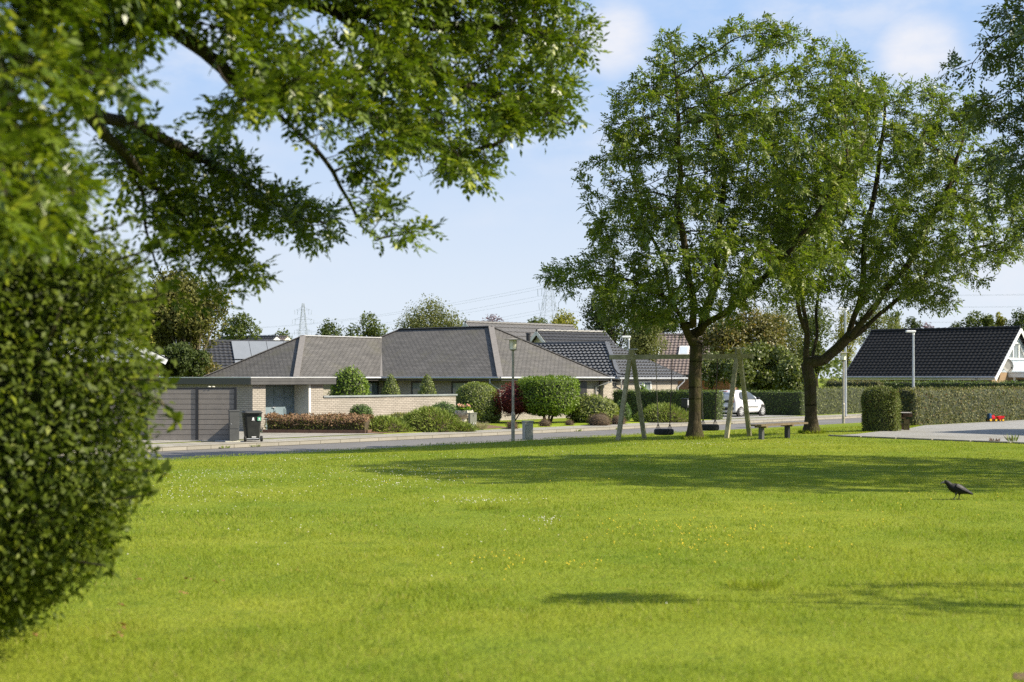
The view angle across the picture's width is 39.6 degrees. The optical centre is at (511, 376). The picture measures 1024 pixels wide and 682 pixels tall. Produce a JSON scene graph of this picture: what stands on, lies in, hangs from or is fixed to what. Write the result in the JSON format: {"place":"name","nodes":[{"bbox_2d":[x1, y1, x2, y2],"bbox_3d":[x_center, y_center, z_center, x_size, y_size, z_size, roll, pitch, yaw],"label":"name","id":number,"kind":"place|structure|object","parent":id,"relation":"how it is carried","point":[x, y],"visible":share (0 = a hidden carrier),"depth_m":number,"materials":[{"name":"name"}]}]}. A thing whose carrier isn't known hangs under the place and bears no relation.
{"place":"outdoors","nodes":[
{"label":"outdoors","id":0,"kind":"place"},
{"bbox_2d":[63,332,167,380],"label":"white gable house","id":1,"kind":"structure","parent":0,"point":[158,356],"depth_m":64.06,"materials":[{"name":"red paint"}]},
{"bbox_2d":[204,339,288,374],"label":"solar panel house","id":2,"kind":"structure","parent":0,"point":[225,352],"depth_m":93.71,"materials":[{"name":"grey tile"}]},
{"bbox_2d":[216,335,279,339],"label":"grey gable house","id":3,"kind":"structure","parent":0,"point":[269,337],"depth_m":128.15,"materials":[{"name":"beige paint"}]},
{"bbox_2d":[131,431,379,442],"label":"garage driveway","id":4,"kind":"structure","parent":0,"point":[269,435],"depth_m":54.12,"materials":[{"name":"concrete"}]},
{"bbox_2d":[88,387,236,440],"bbox_3d":[-12.970,1.333,49.080,6.950,1.955,0.140,0,0,0],"label":"board fence","id":5,"kind":"object","parent":4,"relation":"on","point":[205,412],"visible":0.31,"depth_m":49.09,"materials":[{"name":"grey"}]},
{"bbox_2d":[111,377,336,430],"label":"garage","id":6,"kind":"structure","parent":4,"relation":"on","point":[286,395],"depth_m":59.01,"materials":[{"name":"brick"}]},
{"bbox_2d":[266,385,293,428],"bbox_3d":[-9.915,1.250,59.055,0.120,1.880,2.310,0,0,40],"label":"window","id":7,"kind":"structure","parent":6,"relation":"in","point":[279,398],"depth_m":59.32,"materials":[{"name":"glass"}]},
{"bbox_2d":[455,410,473,420],"bbox_3d":[-2.067,1.766,61.526,0.714,0.668,0.714,0,0,22],"label":"stone urn","id":8,"kind":"object","parent":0,"point":[463,415],"visible":0.7,"depth_m":61.30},
{"bbox_2d":[455,403,471,410],"bbox_3d":[-2.093,1.337,61.486,0.774,0.455,0.817,0,0,0],"label":"begonia planting","id":9,"kind":"object","parent":8,"relation":"in","point":[464,407],"visible":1,"depth_m":61.41,"materials":[{"name":"green plant"}]},
{"bbox_2d":[86,418,861,462],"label":"road","id":10,"kind":"structure","parent":0,"point":[288,448],"depth_m":50.90,"materials":[{"name":"asphalt"}]},
{"bbox_2d":[906,330,915,388],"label":"steel lamp","id":11,"kind":"object","parent":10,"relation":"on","point":[913,359],"visible":0.84,"depth_m":83.95,"materials":[{"name":"metal"}]},
{"bbox_2d":[95,413,861,449],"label":"pavement","id":12,"kind":"structure","parent":0,"point":[315,438],"depth_m":55.73,"materials":[{"name":"concrete"}]},
{"bbox_2d":[224,410,239,441],"bbox_3d":[-9.543,1.677,48.535,0.500,1.085,0.360,0,0,-17],"label":"utility cabinet","id":13,"kind":"object","parent":12,"relation":"on","point":[233,425],"visible":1,"depth_m":48.40,"materials":[{"name":"metal"}]},
{"bbox_2d":[241,411,262,441],"bbox_3d":[-8.937,1.695,48.888,0.636,1.050,0.765,0,0,-22],"label":"wheelie bin","id":14,"kind":"object","parent":12,"relation":"on","point":[251,423],"visible":1,"depth_m":48.66,"materials":[{"name":"plastic"}]},
{"bbox_2d":[681,398,688,411],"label":"letterbox","id":15,"kind":"object","parent":12,"relation":"on","point":[685,403],"visible":0.81,"depth_m":69.69,"materials":[{"name":"metal"}]},
{"bbox_2d":[0,378,1023,681],"bbox_3d":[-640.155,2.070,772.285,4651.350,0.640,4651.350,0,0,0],"label":"lawn","id":16,"kind":"structure","parent":0,"point":[644,646],"depth_m":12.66,"materials":[{"name":"green plant"}]},
{"bbox_2d":[0,168,183,650],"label":"leafy shrub","id":17,"kind":"object","parent":16,"relation":"on","point":[52,407],"visible":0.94,"depth_m":8.38,"materials":[{"name":"green plant"}]},
{"bbox_2d":[72,255,137,341],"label":"dark leafy tree","id":18,"kind":"object","parent":16,"relation":"on","point":[103,304],"visible":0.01,"depth_m":81.06,"materials":[{"name":"green plant"}]},
{"bbox_2d":[125,266,233,376],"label":"olive tree","id":19,"kind":"object","parent":16,"relation":"on","point":[172,327],"visible":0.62,"depth_m":76.83,"materials":[{"name":"green plant"}]},
{"bbox_2d":[160,341,210,376],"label":"green shrub","id":20,"kind":"object","parent":16,"relation":"on","point":[188,358],"visible":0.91,"depth_m":71.46,"materials":[{"name":"green plant"}]},
{"bbox_2d":[203,352,222,374],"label":"leafy shrub","id":21,"kind":"object","parent":16,"relation":"on","point":[208,370],"visible":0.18,"depth_m":87.94,"materials":[{"name":"green plant"}]},
{"bbox_2d":[216,311,262,339],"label":"round tree","id":22,"kind":"object","parent":16,"relation":"on","point":[239,327],"visible":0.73,"depth_m":119.62,"materials":[{"name":"green plant"}]},
{"bbox_2d":[292,303,311,335],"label":"pylon","id":23,"kind":"object","parent":16,"relation":"on","point":[300,330],"visible":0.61,"depth_m":419.94,"materials":[{"name":"grey metal"}]},
{"bbox_2d":[0,0,611,325],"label":"overhanging ash","id":24,"kind":"object","parent":16,"relation":"on","point":[72,66],"visible":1,"depth_m":10.41,"materials":[{"name":"green plant"}]},
{"bbox_2d":[315,318,346,335],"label":"sparse tree","id":25,"kind":"object","parent":16,"relation":"on","point":[326,330],"visible":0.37,"depth_m":144.68,"materials":[{"name":"green plant"}]},
{"bbox_2d":[327,364,370,395],"bbox_3d":[-7.294,0.857,64.054,2.146,2.889,2.196,0,0,0],"label":"round shrub","id":26,"kind":"object","parent":16,"relation":"on","point":[349,381],"visible":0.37,"depth_m":63.47,"materials":[{"name":"green plant"}]},
{"bbox_2d":[344,310,389,336],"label":"poplar","id":27,"kind":"object","parent":16,"relation":"on","point":[373,330],"visible":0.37,"depth_m":149.84,"materials":[{"name":"green plant"}]},
{"bbox_2d":[323,394,457,416],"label":"garden wall","id":28,"kind":"structure","parent":16,"relation":"on","point":[379,405],"depth_m":62.78,"materials":[{"name":"brick"}]},
{"bbox_2d":[381,373,400,394],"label":"cone topiary","id":29,"kind":"object","parent":16,"relation":"on","point":[391,387],"visible":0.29,"depth_m":67.75,"materials":[{"name":"green plant"}]},
{"bbox_2d":[204,326,614,419],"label":"bungalow","id":30,"kind":"object","parent":16,"relation":"on","point":[450,360],"visible":0.52,"depth_m":76.23,"materials":[{"name":"tile"}]},
{"bbox_2d":[367,381,378,394],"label":"window","id":31,"kind":"structure","parent":30,"relation":"in","point":[374,385],"depth_m":76.73,"materials":[{"name":"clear glass"}]},
{"bbox_2d":[411,382,421,393],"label":"window","id":32,"kind":"structure","parent":30,"relation":"in","point":[415,386],"depth_m":75.50,"materials":[{"name":"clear glass"}]},
{"bbox_2d":[451,382,467,393],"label":"window","id":33,"kind":"structure","parent":30,"relation":"in","point":[455,386],"depth_m":73.65,"materials":[{"name":"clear glass"}]},
{"bbox_2d":[578,381,586,397],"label":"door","id":34,"kind":"structure","parent":30,"relation":"in","point":[583,384],"depth_m":76.96,"materials":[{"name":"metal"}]},
{"bbox_2d":[418,374,436,393],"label":"cone topiary","id":35,"kind":"object","parent":16,"relation":"on","point":[426,385],"visible":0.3,"depth_m":69.67,"materials":[{"name":"green plant"}]},
{"bbox_2d":[391,293,466,329],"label":"birch","id":36,"kind":"object","parent":16,"relation":"on","point":[413,321],"visible":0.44,"depth_m":114.34,"materials":[{"name":"green plant"}]},
{"bbox_2d":[369,424,507,432],"bbox_3d":[-4.682,2.057,59.837,5.201,0.274,10.002,0,0,40],"label":"planting bed","id":37,"kind":"object","parent":16,"relation":"on","point":[490,426],"visible":0.17,"depth_m":60.31,"materials":[{"name":"brown soil"}]},
{"bbox_2d":[262,411,374,432],"bbox_3d":[-7.614,1.801,56.352,4.277,0.859,1.688,0,0,8],"label":"spirea hedge","id":38,"kind":"object","parent":37,"relation":"on","point":[319,423],"visible":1,"depth_m":55.76,"materials":[{"name":"brown plant"}]},
{"bbox_2d":[349,404,373,415],"bbox_3d":[-6.424,1.561,60.564,1.111,0.890,1.121,0,0,0],"label":"ball shrub","id":39,"kind":"object","parent":37,"relation":"on","point":[360,409],"visible":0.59,"depth_m":60.28,"materials":[{"name":"green plant"}]},
{"bbox_2d":[367,414,416,431],"bbox_3d":[-5.221,1.887,56.908,2.861,0.871,2.240,0,0,0],"label":"creeping juniper","id":40,"kind":"object","parent":37,"relation":"on","point":[384,423],"visible":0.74,"depth_m":56.35,"materials":[{"name":"plant"}]},
{"bbox_2d":[400,404,464,431],"bbox_3d":[-3.373,1.726,58.028,2.950,1.248,2.541,0,0,0],"label":"creeping juniper","id":41,"kind":"object","parent":37,"relation":"on","point":[423,418],"visible":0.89,"depth_m":57.35,"materials":[{"name":"plant"}]},
{"bbox_2d":[432,401,458,416],"bbox_3d":[-3.120,1.568,64.314,1.570,1.043,1.390,0,0,0],"label":"yew shrub","id":42,"kind":"object","parent":37,"relation":"on","point":[447,406],"visible":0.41,"depth_m":64.08,"materials":[{"name":"green plant"}]},
{"bbox_2d":[468,413,476,428],"bbox_3d":[-1.657,1.850,59.529,0.335,0.700,0.275,0,0,-22],"label":"cabinet","id":43,"kind":"object","parent":37,"relation":"on","point":[472,417],"visible":0.73,"depth_m":59.42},
{"bbox_2d":[61,415,861,455],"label":"kerb","id":44,"kind":"structure","parent":16,"relation":"on","point":[265,444],"depth_m":53.99,"materials":[{"name":"concrete"}]},
{"bbox_2d":[838,307,847,415],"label":"steel lamp","id":45,"kind":"object","parent":44,"relation":"on","point":[845,361],"visible":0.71,"depth_m":79.94,"materials":[{"name":"metal"}]},
{"bbox_2d":[447,420,479,431],"bbox_3d":[-2.051,2.034,57.699,1.518,0.580,1.157,0,0,0],"label":"creeping juniper","id":46,"kind":"object","parent":16,"relation":"on","point":[465,426],"visible":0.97,"depth_m":57.49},
{"bbox_2d":[127,442,826,603],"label":"clover flowers","id":47,"kind":"object","parent":16,"relation":"on","point":[397,484],"visible":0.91,"depth_m":22.82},
{"bbox_2d":[455,381,501,422],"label":"dome bush","id":48,"kind":"object","parent":16,"relation":"on","point":[479,396],"visible":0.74,"depth_m":67.61,"materials":[{"name":"green plant"}]},
{"bbox_2d":[457,502,505,510],"bbox_3d":[-0.412,1.702,18.795,0.613,0.095,0.603,0,0,-35],"label":"grass tuft","id":49,"kind":"object","parent":16,"relation":"on","point":[467,506],"visible":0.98,"depth_m":18.78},
{"bbox_2d":[159,351,850,389],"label":"distant woods","id":50,"kind":"object","parent":16,"relation":"on","point":[838,370],"visible":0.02,"depth_m":249.33,"materials":[{"name":"plant"}]},
{"bbox_2d":[492,381,529,420],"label":"red maple","id":51,"kind":"object","parent":16,"relation":"on","point":[505,397],"visible":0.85,"depth_m":67.41,"materials":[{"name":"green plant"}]},
{"bbox_2d":[504,338,521,440],"bbox_3d":[0.034,0.436,46.981,0.620,3.404,0.620,0,0,0],"label":"lantern lamp","id":52,"kind":"object","parent":16,"relation":"on","point":[512,344],"visible":0.96,"depth_m":46.94,"materials":[{"name":"metal"}]},
{"bbox_2d":[521,421,533,439],"bbox_3d":[0.528,1.803,47.852,0.345,0.652,0.285,0,0,-24],"label":"grey cabinet","id":53,"kind":"object","parent":16,"relation":"on","point":[527,430],"visible":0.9,"depth_m":47.74,"materials":[{"name":"metal"}]},
{"bbox_2d":[526,316,547,323],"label":"round tree","id":54,"kind":"object","parent":16,"relation":"on","point":[541,320],"visible":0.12,"depth_m":159.70,"materials":[{"name":"green plant"}]},
{"bbox_2d":[537,278,559,322],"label":"pylon","id":55,"kind":"object","parent":16,"relation":"on","point":[548,301],"visible":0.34,"depth_m":290.04,"materials":[{"name":"grey metal"}]},
{"bbox_2d":[516,374,580,422],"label":"bush","id":56,"kind":"object","parent":16,"relation":"on","point":[552,396],"visible":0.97,"depth_m":66.91,"materials":[{"name":"green plant"}]},
{"bbox_2d":[549,307,578,329],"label":"yellow tree","id":57,"kind":"object","parent":16,"relation":"on","point":[567,319],"visible":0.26,"depth_m":139.65,"materials":[{"name":"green plant"}]},
{"bbox_2d":[565,392,619,422],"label":"rhododendron","id":58,"kind":"object","parent":16,"relation":"on","point":[591,404],"visible":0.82,"depth_m":68.12,"materials":[{"name":"green plant"}]},
{"bbox_2d":[586,412,611,425],"bbox_3d":[3.973,1.957,65.033,1.281,0.723,1.257,0,0,0],"label":"heather tuft","id":59,"kind":"object","parent":16,"relation":"on","point":[599,419],"visible":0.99,"depth_m":64.72,"materials":[{"name":"plant"}]},
{"bbox_2d":[525,333,687,401],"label":"tiled bungalow","id":60,"kind":"object","parent":16,"relation":"on","point":[594,354],"visible":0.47,"depth_m":82.29,"materials":[{"name":"tile"}]},
{"bbox_2d":[577,283,649,349],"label":"dark leafy tree","id":61,"kind":"object","parent":16,"relation":"on","point":[612,333],"visible":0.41,"depth_m":107.93,"materials":[{"name":"green plant"}]},
{"bbox_2d":[615,400,631,420],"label":"conical shrub","id":62,"kind":"object","parent":16,"relation":"on","point":[627,414],"visible":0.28,"depth_m":70.81,"materials":[{"name":"green plant"}]},
{"bbox_2d":[257,466,1001,579],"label":"buttercups","id":63,"kind":"object","parent":16,"relation":"on","point":[653,535],"visible":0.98,"depth_m":15.29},
{"bbox_2d":[622,312,670,361],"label":"weeping birch","id":64,"kind":"object","parent":16,"relation":"on","point":[641,343],"visible":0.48,"depth_m":103.33,"materials":[{"name":"green plant"}]},
{"bbox_2d":[632,401,688,422],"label":"creeping juniper","id":65,"kind":"object","parent":16,"relation":"on","point":[679,414],"visible":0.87,"depth_m":69.29,"materials":[{"name":"plant"}]},
{"bbox_2d":[611,389,724,419],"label":"dark hedge","id":66,"kind":"object","parent":16,"relation":"on","point":[648,397],"visible":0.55,"depth_m":74.95,"materials":[{"name":"green plant"}]},
{"bbox_2d":[609,347,753,440],"bbox_3d":[5.056,0.573,42.893,4.647,2.889,2.204,0,0,30],"label":"swing frame","id":67,"kind":"object","parent":16,"relation":"on","point":[737,356],"visible":0.89,"depth_m":42.78,"materials":[{"name":"wood"}]},
{"bbox_2d":[654,359,673,434],"bbox_3d":[4.609,0.600,43.153,0.610,2.319,0.595,0,0,0],"label":"tyre swing","id":68,"kind":"object","parent":67,"relation":"hanging from","point":[662,431],"visible":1,"depth_m":43.03,"materials":[{"name":"black rubber"}]},
{"bbox_2d":[701,359,718,430],"bbox_3d":[5.877,0.519,42.415,0.610,2.158,0.595,0,0,0],"label":"tyre swing","id":69,"kind":"object","parent":67,"relation":"hanging from","point":[714,426],"visible":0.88,"depth_m":42.28,"materials":[{"name":"black rubber"}]},
{"bbox_2d":[679,434,709,439],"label":"grass tuft","id":70,"kind":"object","parent":16,"relation":"on","point":[694,438],"visible":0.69,"depth_m":40.69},
{"bbox_2d":[532,11,885,439],"bbox_3d":[5.463,-4.093,39.922,9.847,12.094,8.417,0,0,0],"label":"park tree","id":71,"kind":"object","parent":16,"relation":"on","point":[834,187],"visible":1,"depth_m":38.65,"materials":[{"name":"green plant"}]},
{"bbox_2d":[701,347,729,390],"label":"glossy shrub","id":72,"kind":"object","parent":16,"relation":"on","point":[709,370],"visible":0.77,"depth_m":93.28,"materials":[{"name":"green plant"}]},
{"bbox_2d":[681,389,804,415],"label":"dark hedge","id":73,"kind":"object","parent":16,"relation":"on","point":[775,402],"visible":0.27,"depth_m":81.65,"materials":[{"name":"green plant"}]},
{"bbox_2d":[698,300,795,378],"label":"turning tree","id":74,"kind":"object","parent":16,"relation":"on","point":[725,341],"visible":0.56,"depth_m":105.43,"materials":[{"name":"green plant"}]},
{"bbox_2d":[724,575,783,590],"bbox_3d":[2.011,1.703,11.821,0.517,0.094,0.522,0,0,0],"label":"grass tuft","id":75,"kind":"object","parent":16,"relation":"on","point":[772,584],"visible":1,"depth_m":11.80,"materials":[{"name":"plant"}]},
{"bbox_2d":[720,339,795,391],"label":"glossy shrub","id":76,"kind":"object","parent":16,"relation":"on","point":[762,378],"visible":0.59,"depth_m":91.41,"materials":[{"name":"green plant"}]},
{"bbox_2d":[751,422,807,439],"bbox_3d":[7.609,1.575,40.400,2.284,0.535,0.400,0,0,-44],"label":"plank bench","id":77,"kind":"object","parent":16,"relation":"on","point":[786,425],"visible":0.91,"depth_m":40.20,"materials":[{"name":"wood"}]},
{"bbox_2d":[744,303,826,368],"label":"broad tree","id":78,"kind":"object","parent":16,"relation":"on","point":[794,333],"visible":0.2,"depth_m":116.97,"materials":[{"name":"green plant"}]},
{"bbox_2d":[772,356,816,391],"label":"glossy shrub","id":79,"kind":"object","parent":16,"relation":"on","point":[788,376],"visible":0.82,"depth_m":89.54,"materials":[{"name":"green plant"}]},
{"bbox_2d":[792,302,836,388],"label":"dark leafy tree","id":80,"kind":"object","parent":16,"relation":"on","point":[819,349],"visible":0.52,"depth_m":109.45,"materials":[{"name":"green plant"}]},
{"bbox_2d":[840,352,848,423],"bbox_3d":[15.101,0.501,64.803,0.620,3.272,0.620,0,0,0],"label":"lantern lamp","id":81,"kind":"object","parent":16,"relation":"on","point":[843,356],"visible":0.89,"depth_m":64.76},
{"bbox_2d":[799,384,892,414],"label":"pale hedge","id":82,"kind":"object","parent":16,"relation":"on","point":[829,399],"visible":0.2,"depth_m":84.04,"materials":[{"name":"green plant"}]},
{"bbox_2d":[831,310,862,381],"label":"golden tree","id":83,"kind":"object","parent":16,"relation":"on","point":[840,332],"visible":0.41,"depth_m":124.64,"materials":[{"name":"green plant"}]},
{"bbox_2d":[824,379,883,387],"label":"browned hedge","id":84,"kind":"object","parent":16,"relation":"on","point":[835,383],"visible":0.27,"depth_m":88.64,"materials":[{"name":"green plant"}]},
{"bbox_2d":[860,384,902,430],"bbox_3d":[11.970,1.052,46.146,1.322,1.647,1.387,0,0,26],"label":"block hedge","id":85,"kind":"object","parent":16,"relation":"on","point":[881,407],"visible":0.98,"depth_m":45.70,"materials":[{"name":"green plant"}]},
{"bbox_2d":[857,303,906,345],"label":"yellow tree","id":86,"kind":"object","parent":16,"relation":"on","point":[879,321],"visible":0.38,"depth_m":129.61,"materials":[{"name":"green plant"}]},
{"bbox_2d":[747,71,1023,433],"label":"park tree","id":87,"kind":"object","parent":16,"relation":"on","point":[915,241],"visible":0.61,"depth_m":42.48,"materials":[{"name":"green plant"}]},
{"bbox_2d":[884,310,903,327],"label":"round tree","id":88,"kind":"object","parent":16,"relation":"on","point":[897,314],"visible":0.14,"depth_m":139.77,"materials":[{"name":"green plant"}]},
{"bbox_2d":[899,412,911,429],"bbox_3d":[12.651,1.456,46.908,0.980,0.570,0.765,0,0,8],"label":"litter bin","id":89,"kind":"object","parent":16,"relation":"on","point":[906,424],"visible":0.41,"depth_m":46.51,"materials":[{"name":"brown wood"}]},
{"bbox_2d":[902,316,921,328],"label":"sparse tree","id":90,"kind":"object","parent":16,"relation":"on","point":[912,323],"visible":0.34,"depth_m":149.87,"materials":[{"name":"green plant"}]},
{"bbox_2d":[847,325,1023,382],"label":"black roofed house","id":91,"kind":"structure","parent":16,"relation":"on","point":[962,354],"depth_m":99.59,"materials":[{"name":"tile"}]},
{"bbox_2d":[1002,359,1013,371],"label":"satellite dish","id":92,"kind":"object","parent":91,"relation":"attached to","point":[1008,366],"visible":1,"depth_m":96.32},
{"bbox_2d":[1008,342,1023,359],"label":"window","id":93,"kind":"structure","parent":91,"relation":"in","point":[1017,353],"depth_m":98.50,"materials":[{"name":"white paint"}]},
{"bbox_2d":[873,380,1023,389],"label":"dark hedge","id":94,"kind":"object","parent":16,"relation":"on","point":[940,384],"visible":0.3,"depth_m":88.44,"materials":[{"name":"green plant"}]},
{"bbox_2d":[940,480,972,498],"bbox_3d":[6.333,1.609,20.257,0.490,0.280,0.148,0,0,-6],"label":"rook","id":95,"kind":"object","parent":16,"relation":"on","point":[956,489],"visible":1,"depth_m":20.21,"materials":[{"name":"black"}]},
{"bbox_2d":[897,385,1023,424],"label":"driveway hedge","id":96,"kind":"object","parent":16,"relation":"on","point":[937,405],"visible":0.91,"depth_m":55.15,"materials":[{"name":"green plant"}]},
{"bbox_2d":[961,310,984,326],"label":"tree","id":97,"kind":"object","parent":16,"relation":"on","point":[971,321],"visible":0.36,"depth_m":141.91,"materials":[{"name":"green plant"}]},
{"bbox_2d":[936,0,1023,247],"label":"edge tree","id":98,"kind":"object","parent":16,"relation":"on","point":[1015,41],"visible":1,"depth_m":25.82,"materials":[{"name":"green plant"}]},
{"bbox_2d":[981,313,995,326],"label":"tree","id":99,"kind":"object","parent":16,"relation":"on","point":[988,320],"visible":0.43,"depth_m":141.52,"materials":[{"name":"green plant"}]},
{"bbox_2d":[994,312,1007,325],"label":"tree","id":100,"kind":"object","parent":16,"relation":"on","point":[1000,320],"visible":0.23,"depth_m":141.91,"materials":[{"name":"green plant"}]},
{"bbox_2d":[1004,308,1023,331],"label":"tree","id":101,"kind":"object","parent":16,"relation":"on","point":[1016,322],"visible":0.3,"depth_m":141.57,"materials":[{"name":"green plant"}]},
{"bbox_2d":[0,0,1023,377],"label":"sky","id":102,"kind":"structure","parent":0,"point":[491,248],"materials":[{"name":"blue"}]},
{"bbox_2d":[462,320,574,339],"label":"ribbed roof house","id":103,"kind":"structure","parent":0,"point":[519,329],"depth_m":111.08,"materials":[{"name":"beige paint"}]},
{"bbox_2d":[530,329,615,344],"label":"charcoal roof house","id":104,"kind":"structure","parent":0,"point":[555,335],"depth_m":98.77,"materials":[{"name":"tile"}]},
{"bbox_2d":[651,333,737,390],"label":"orange brick house","id":105,"kind":"structure","parent":0,"point":[680,346],"depth_m":112.73,"materials":[{"name":"brown tile"}]},
{"bbox_2d":[723,414,788,418],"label":"parking driveway","id":106,"kind":"structure","parent":0,"point":[736,416],"depth_m":78.68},
{"bbox_2d":[719,390,765,416],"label":"parked car","id":107,"kind":"object","parent":106,"relation":"on","point":[755,404],"visible":0.64,"depth_m":78.30,"materials":[{"name":"white paint"}]},
{"bbox_2d":[848,420,1023,441],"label":"driveway","id":108,"kind":"structure","parent":0,"point":[986,431],"depth_m":44.44,"materials":[{"name":"concrete"}]},
{"bbox_2d":[828,435,1023,443],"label":"driveway edging","id":109,"kind":"object","parent":108,"relation":"on","point":[929,439],"visible":0.73,"depth_m":39.28,"materials":[{"name":"concrete"}]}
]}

